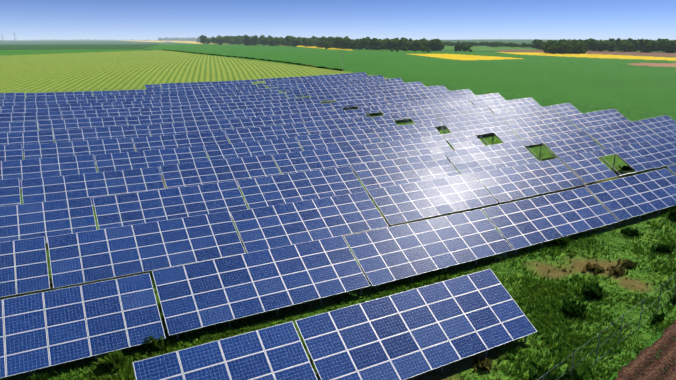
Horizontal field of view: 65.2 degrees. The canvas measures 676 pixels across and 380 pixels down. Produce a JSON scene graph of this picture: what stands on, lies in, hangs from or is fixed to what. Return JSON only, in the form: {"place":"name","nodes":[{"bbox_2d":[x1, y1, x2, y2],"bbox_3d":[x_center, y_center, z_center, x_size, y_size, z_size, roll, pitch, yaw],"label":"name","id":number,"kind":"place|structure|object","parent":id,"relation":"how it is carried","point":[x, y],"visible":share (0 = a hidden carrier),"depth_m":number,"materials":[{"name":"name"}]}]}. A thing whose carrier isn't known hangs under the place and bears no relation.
{"place":"outdoors","nodes":[
{"label":"outdoors","id":0,"kind":"place"},
{"bbox_2d":[0,39,675,379],"bbox_3d":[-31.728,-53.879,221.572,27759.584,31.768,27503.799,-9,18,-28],"label":"ground","id":1,"kind":"structure","parent":0,"point":[624,83],"depth_m":139.51,"materials":[{"name":"green plant"}]},
{"bbox_2d":[1,74,370,92],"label":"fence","id":2,"kind":"object","parent":1,"relation":"on","point":[90,88],"visible":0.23,"depth_m":118.18,"materials":[{"name":"metal"}]},
{"bbox_2d":[0,75,384,103],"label":"solar row","id":3,"kind":"object","parent":1,"relation":"on","point":[86,94],"visible":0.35,"depth_m":115.62,"materials":[{"name":"glass"}]},
{"bbox_2d":[0,78,403,112],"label":"solar row","id":4,"kind":"object","parent":1,"relation":"on","point":[72,100],"visible":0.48,"depth_m":108.56,"materials":[{"name":"glass"}]},
{"bbox_2d":[200,35,206,43],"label":"tree","id":5,"kind":"object","parent":1,"relation":"on","point":[203,39],"visible":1,"depth_m":920.28,"materials":[{"name":"green plant"}]},
{"bbox_2d":[0,81,424,119],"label":"solar row","id":6,"kind":"object","parent":1,"relation":"on","point":[176,102],"visible":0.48,"depth_m":101.44,"materials":[{"name":"glass"}]},
{"bbox_2d":[218,38,225,44],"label":"tree","id":7,"kind":"object","parent":1,"relation":"on","point":[222,40],"visible":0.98,"depth_m":847.19,"materials":[{"name":"green plant"}]},
{"bbox_2d":[0,85,448,128],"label":"solar row","id":8,"kind":"object","parent":1,"relation":"on","point":[53,115],"visible":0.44,"depth_m":93.75,"materials":[{"name":"glass"}]},
{"bbox_2d":[0,89,474,140],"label":"solar row","id":9,"kind":"object","parent":1,"relation":"on","point":[11,127],"visible":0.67,"depth_m":86.70,"materials":[{"name":"glass"}]},
{"bbox_2d":[234,36,241,44],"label":"tree","id":10,"kind":"object","parent":1,"relation":"on","point":[236,38],"visible":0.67,"depth_m":889.54,"materials":[{"name":"green plant"}]},
{"bbox_2d":[244,35,249,45],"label":"tree","id":11,"kind":"object","parent":1,"relation":"on","point":[247,37],"visible":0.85,"depth_m":750.36,"materials":[{"name":"green plant"}]},
{"bbox_2d":[0,93,505,153],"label":"solar row","id":12,"kind":"object","parent":1,"relation":"on","point":[31,137],"visible":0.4,"depth_m":78.80,"materials":[{"name":"glass"}]},
{"bbox_2d":[163,49,343,70],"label":"hedgerow","id":13,"kind":"object","parent":1,"relation":"on","point":[310,65],"visible":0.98,"depth_m":230.76,"materials":[{"name":"green plant"}]},
{"bbox_2d":[252,35,258,44],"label":"tree","id":14,"kind":"object","parent":1,"relation":"on","point":[255,40],"visible":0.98,"depth_m":730.88,"materials":[{"name":"green plant"}]},
{"bbox_2d":[145,72,367,93],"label":"solar row","id":15,"kind":"object","parent":1,"relation":"on","point":[237,82],"visible":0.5,"depth_m":131.60,"materials":[{"name":"glass"}]},
{"bbox_2d":[0,97,540,167],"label":"solar row","id":16,"kind":"object","parent":1,"relation":"on","point":[47,150],"visible":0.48,"depth_m":71.48,"materials":[{"name":"glass"}]},
{"bbox_2d":[269,39,275,45],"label":"tree","id":17,"kind":"object","parent":1,"relation":"on","point":[271,42],"visible":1,"depth_m":712.02,"materials":[{"name":"green plant"}]},
{"bbox_2d":[285,36,290,44],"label":"tree","id":18,"kind":"object","parent":1,"relation":"on","point":[288,39],"visible":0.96,"depth_m":682.18,"materials":[{"name":"green plant"}]},
{"bbox_2d":[0,103,581,187],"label":"solar row","id":19,"kind":"object","parent":1,"relation":"on","point":[57,166],"visible":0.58,"depth_m":64.40,"materials":[{"name":"glass"}]},
{"bbox_2d":[295,39,301,46],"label":"tree","id":20,"kind":"object","parent":1,"relation":"on","point":[298,41],"visible":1,"depth_m":635.96,"materials":[{"name":"green plant"}]},
{"bbox_2d":[302,37,308,46],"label":"tree","id":21,"kind":"object","parent":1,"relation":"on","point":[305,41],"visible":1,"depth_m":622.31,"materials":[{"name":"green plant"}]},
{"bbox_2d":[0,109,629,211],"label":"solar row","id":22,"kind":"object","parent":1,"relation":"on","point":[118,182],"visible":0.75,"depth_m":56.04,"materials":[{"name":"glass"}]},
{"bbox_2d":[319,40,327,47],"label":"tree","id":23,"kind":"object","parent":1,"relation":"on","point":[322,44],"visible":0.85,"depth_m":576.23,"materials":[{"name":"green plant"}]},
{"bbox_2d":[133,269,536,379],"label":"solar row","id":24,"kind":"object","parent":1,"relation":"on","point":[480,328],"visible":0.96,"depth_m":23.61,"materials":[{"name":"glass"}]},
{"bbox_2d":[333,38,340,48],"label":"tree","id":25,"kind":"object","parent":1,"relation":"on","point":[336,41],"visible":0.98,"depth_m":511.29,"materials":[{"name":"green plant"}]},
{"bbox_2d":[0,165,675,378],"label":"solar row","id":26,"kind":"object","parent":1,"relation":"on","point":[295,274],"visible":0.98,"depth_m":30.29,"materials":[{"name":"glass"}]},
{"bbox_2d":[0,135,675,297],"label":"solar row","id":27,"kind":"object","parent":1,"relation":"on","point":[189,240],"visible":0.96,"depth_m":39.04,"materials":[{"name":"glass"}]},
{"bbox_2d":[0,115,675,242],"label":"solar row","id":28,"kind":"object","parent":1,"relation":"on","point":[190,201],"visible":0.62,"depth_m":48.29,"materials":[{"name":"glass"}]},
{"bbox_2d":[0,26,675,40],"bbox_3d":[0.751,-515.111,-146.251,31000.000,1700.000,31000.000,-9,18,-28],"label":"horizon haze","id":29,"kind":"object","parent":1,"relation":"on","point":[149,34],"visible":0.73,"depth_m":14049.90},
{"bbox_2d":[1,167,675,379],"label":"meadow tufts","id":30,"kind":"object","parent":1,"relation":"on","point":[202,336],"visible":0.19,"depth_m":29.21,"materials":[{"name":"green plant"}]},
{"bbox_2d":[340,37,351,48],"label":"tree","id":31,"kind":"object","parent":1,"relation":"on","point":[343,41],"visible":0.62,"depth_m":496.74,"materials":[{"name":"green plant"}]},
{"bbox_2d":[344,41,350,48],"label":"tree","id":32,"kind":"object","parent":1,"relation":"on","point":[347,43],"visible":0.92,"depth_m":493.44,"materials":[{"name":"green plant"}]},
{"bbox_2d":[25,165,675,379],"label":"bushes","id":33,"kind":"object","parent":1,"relation":"on","point":[112,360],"visible":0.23,"depth_m":29.03,"materials":[{"name":"green plant"}]},
{"bbox_2d":[350,41,357,47],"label":"tree","id":34,"kind":"object","parent":1,"relation":"on","point":[353,43],"visible":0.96,"depth_m":485.94,"materials":[{"name":"green plant"}]},
{"bbox_2d":[361,38,369,49],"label":"tree","id":35,"kind":"object","parent":1,"relation":"on","point":[364,42],"visible":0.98,"depth_m":484.60,"materials":[{"name":"green plant"}]},
{"bbox_2d":[369,38,376,49],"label":"tree","id":36,"kind":"object","parent":1,"relation":"on","point":[372,42],"visible":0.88,"depth_m":471.05,"materials":[{"name":"green plant"}]},
{"bbox_2d":[374,40,382,49],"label":"tree","id":37,"kind":"object","parent":1,"relation":"on","point":[378,43],"visible":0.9,"depth_m":468.25,"materials":[{"name":"green plant"}]},
{"bbox_2d":[383,39,392,47],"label":"tree","id":38,"kind":"object","parent":1,"relation":"on","point":[388,43],"visible":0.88,"depth_m":458.42,"materials":[{"name":"green plant"}]},
{"bbox_2d":[389,41,397,49],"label":"tree","id":39,"kind":"object","parent":1,"relation":"on","point":[394,43],"visible":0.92,"depth_m":454.08,"materials":[{"name":"green plant"}]},
{"bbox_2d":[397,40,403,49],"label":"tree","id":40,"kind":"object","parent":1,"relation":"on","point":[401,42],"visible":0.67,"depth_m":456.72,"materials":[{"name":"green plant"}]},
{"bbox_2d":[405,41,410,49],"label":"tree","id":41,"kind":"object","parent":1,"relation":"on","point":[408,44],"visible":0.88,"depth_m":443.62,"materials":[{"name":"green plant"}]},
{"bbox_2d":[414,41,422,50],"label":"tree","id":42,"kind":"object","parent":1,"relation":"on","point":[418,45],"visible":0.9,"depth_m":441.10,"materials":[{"name":"green plant"}]},
{"bbox_2d":[429,39,437,49],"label":"tree","id":43,"kind":"object","parent":1,"relation":"on","point":[433,43],"visible":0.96,"depth_m":427.42,"materials":[{"name":"green plant"}]},
{"bbox_2d":[433,39,444,50],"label":"tree","id":44,"kind":"object","parent":1,"relation":"on","point":[438,41],"visible":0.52,"depth_m":429.99,"materials":[{"name":"green plant"}]},
{"bbox_2d":[437,43,443,50],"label":"tree","id":45,"kind":"object","parent":1,"relation":"on","point":[440,46],"visible":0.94,"depth_m":426.29,"materials":[{"name":"green plant"}]},
{"bbox_2d":[454,44,461,51],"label":"tree","id":46,"kind":"object","parent":1,"relation":"on","point":[457,48],"visible":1,"depth_m":405.50,"materials":[{"name":"green plant"}]},
{"bbox_2d":[389,76,675,119],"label":"fence","id":47,"kind":"object","parent":1,"relation":"on","point":[543,101],"visible":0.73,"depth_m":102.34,"materials":[{"name":"metal"}]},
{"bbox_2d":[535,41,539,48],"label":"tree","id":48,"kind":"object","parent":1,"relation":"on","point":[537,45],"visible":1,"depth_m":461.65,"materials":[{"name":"green plant"}]},
{"bbox_2d":[543,41,554,48],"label":"tree","id":49,"kind":"object","parent":1,"relation":"on","point":[548,45],"visible":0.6,"depth_m":354.39,"materials":[{"name":"green plant"}]},
{"bbox_2d":[548,46,556,53],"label":"tree","id":50,"kind":"object","parent":1,"relation":"on","point":[551,48],"visible":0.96,"depth_m":341.98,"materials":[{"name":"green plant"}]},
{"bbox_2d":[557,45,564,53],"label":"tree","id":51,"kind":"object","parent":1,"relation":"on","point":[559,47],"visible":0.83,"depth_m":343.51,"materials":[{"name":"green plant"}]},
{"bbox_2d":[562,43,570,53],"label":"tree","id":52,"kind":"object","parent":1,"relation":"on","point":[567,47],"visible":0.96,"depth_m":338.55,"materials":[{"name":"green plant"}]},
{"bbox_2d":[570,46,577,53],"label":"tree","id":53,"kind":"object","parent":1,"relation":"on","point":[573,48],"visible":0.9,"depth_m":339.82,"materials":[{"name":"green plant"}]},
{"bbox_2d":[574,43,583,52],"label":"tree","id":54,"kind":"object","parent":1,"relation":"on","point":[580,45],"visible":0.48,"depth_m":339.88,"materials":[{"name":"green plant"}]},
{"bbox_2d":[576,41,587,53],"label":"tree","id":55,"kind":"object","parent":1,"relation":"on","point":[584,50],"visible":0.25,"depth_m":344.11,"materials":[{"name":"green plant"}]},
{"bbox_2d":[588,39,598,50],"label":"tree","id":56,"kind":"object","parent":1,"relation":"on","point":[591,41],"visible":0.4,"depth_m":418.33,"materials":[{"name":"green plant"}]},
{"bbox_2d":[589,40,599,50],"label":"tree","id":57,"kind":"object","parent":1,"relation":"on","point":[595,43],"visible":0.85,"depth_m":416.46,"materials":[{"name":"green plant"}]},
{"bbox_2d":[598,44,605,50],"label":"tree","id":58,"kind":"object","parent":1,"relation":"on","point":[600,47],"visible":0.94,"depth_m":405.29,"materials":[{"name":"green plant"}]},
{"bbox_2d":[598,41,609,50],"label":"tree","id":59,"kind":"object","parent":1,"relation":"on","point":[606,43],"visible":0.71,"depth_m":405.08,"materials":[{"name":"green plant"}]},
{"bbox_2d":[539,280,675,379],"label":"fence","id":60,"kind":"object","parent":1,"relation":"on","point":[613,332],"visible":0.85,"depth_m":25.82,"materials":[{"name":"metal"}]},
{"bbox_2d":[609,43,615,51],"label":"tree","id":61,"kind":"object","parent":1,"relation":"on","point":[611,45],"visible":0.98,"depth_m":396.99,"materials":[{"name":"green plant"}]},
{"bbox_2d":[612,38,623,50],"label":"tree","id":62,"kind":"object","parent":1,"relation":"on","point":[617,41],"visible":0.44,"depth_m":426.10,"materials":[{"name":"green plant"}]},
{"bbox_2d":[618,42,628,51],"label":"tree","id":63,"kind":"object","parent":1,"relation":"on","point":[624,45],"visible":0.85,"depth_m":392.04,"materials":[{"name":"green plant"}]},
{"bbox_2d":[627,43,634,50],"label":"tree","id":64,"kind":"object","parent":1,"relation":"on","point":[630,47],"visible":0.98,"depth_m":385.88,"materials":[{"name":"green plant"}]},
{"bbox_2d":[633,41,639,51],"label":"tree","id":65,"kind":"object","parent":1,"relation":"on","point":[636,43],"visible":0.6,"depth_m":392.57,"materials":[{"name":"green plant"}]},
{"bbox_2d":[637,39,642,51],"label":"tree","id":66,"kind":"object","parent":1,"relation":"on","point":[639,46],"visible":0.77,"depth_m":383.26,"materials":[{"name":"green plant"}]},
{"bbox_2d":[644,43,655,51],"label":"tree","id":67,"kind":"object","parent":1,"relation":"on","point":[649,47],"visible":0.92,"depth_m":371.98,"materials":[{"name":"green plant"}]},
{"bbox_2d":[657,43,663,52],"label":"tree","id":68,"kind":"object","parent":1,"relation":"on","point":[661,46],"visible":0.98,"depth_m":371.40,"materials":[{"name":"green plant"}]},
{"bbox_2d":[660,40,669,51],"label":"tree","id":69,"kind":"object","parent":1,"relation":"on","point":[664,45],"visible":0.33,"depth_m":370.99,"materials":[{"name":"green plant"}]},
{"bbox_2d":[666,44,673,52],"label":"tree","id":70,"kind":"object","parent":1,"relation":"on","point":[669,48],"visible":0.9,"depth_m":358.97,"materials":[{"name":"green plant"}]},
{"bbox_2d":[671,41,675,52],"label":"tree","id":71,"kind":"object","parent":1,"relation":"on","point":[674,49],"visible":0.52,"depth_m":358.63,"materials":[{"name":"green plant"}]},
{"bbox_2d":[0,0,675,27],"label":"sky","id":72,"kind":"structure","parent":0,"point":[29,13],"materials":[{"name":"blue"}]}
]}

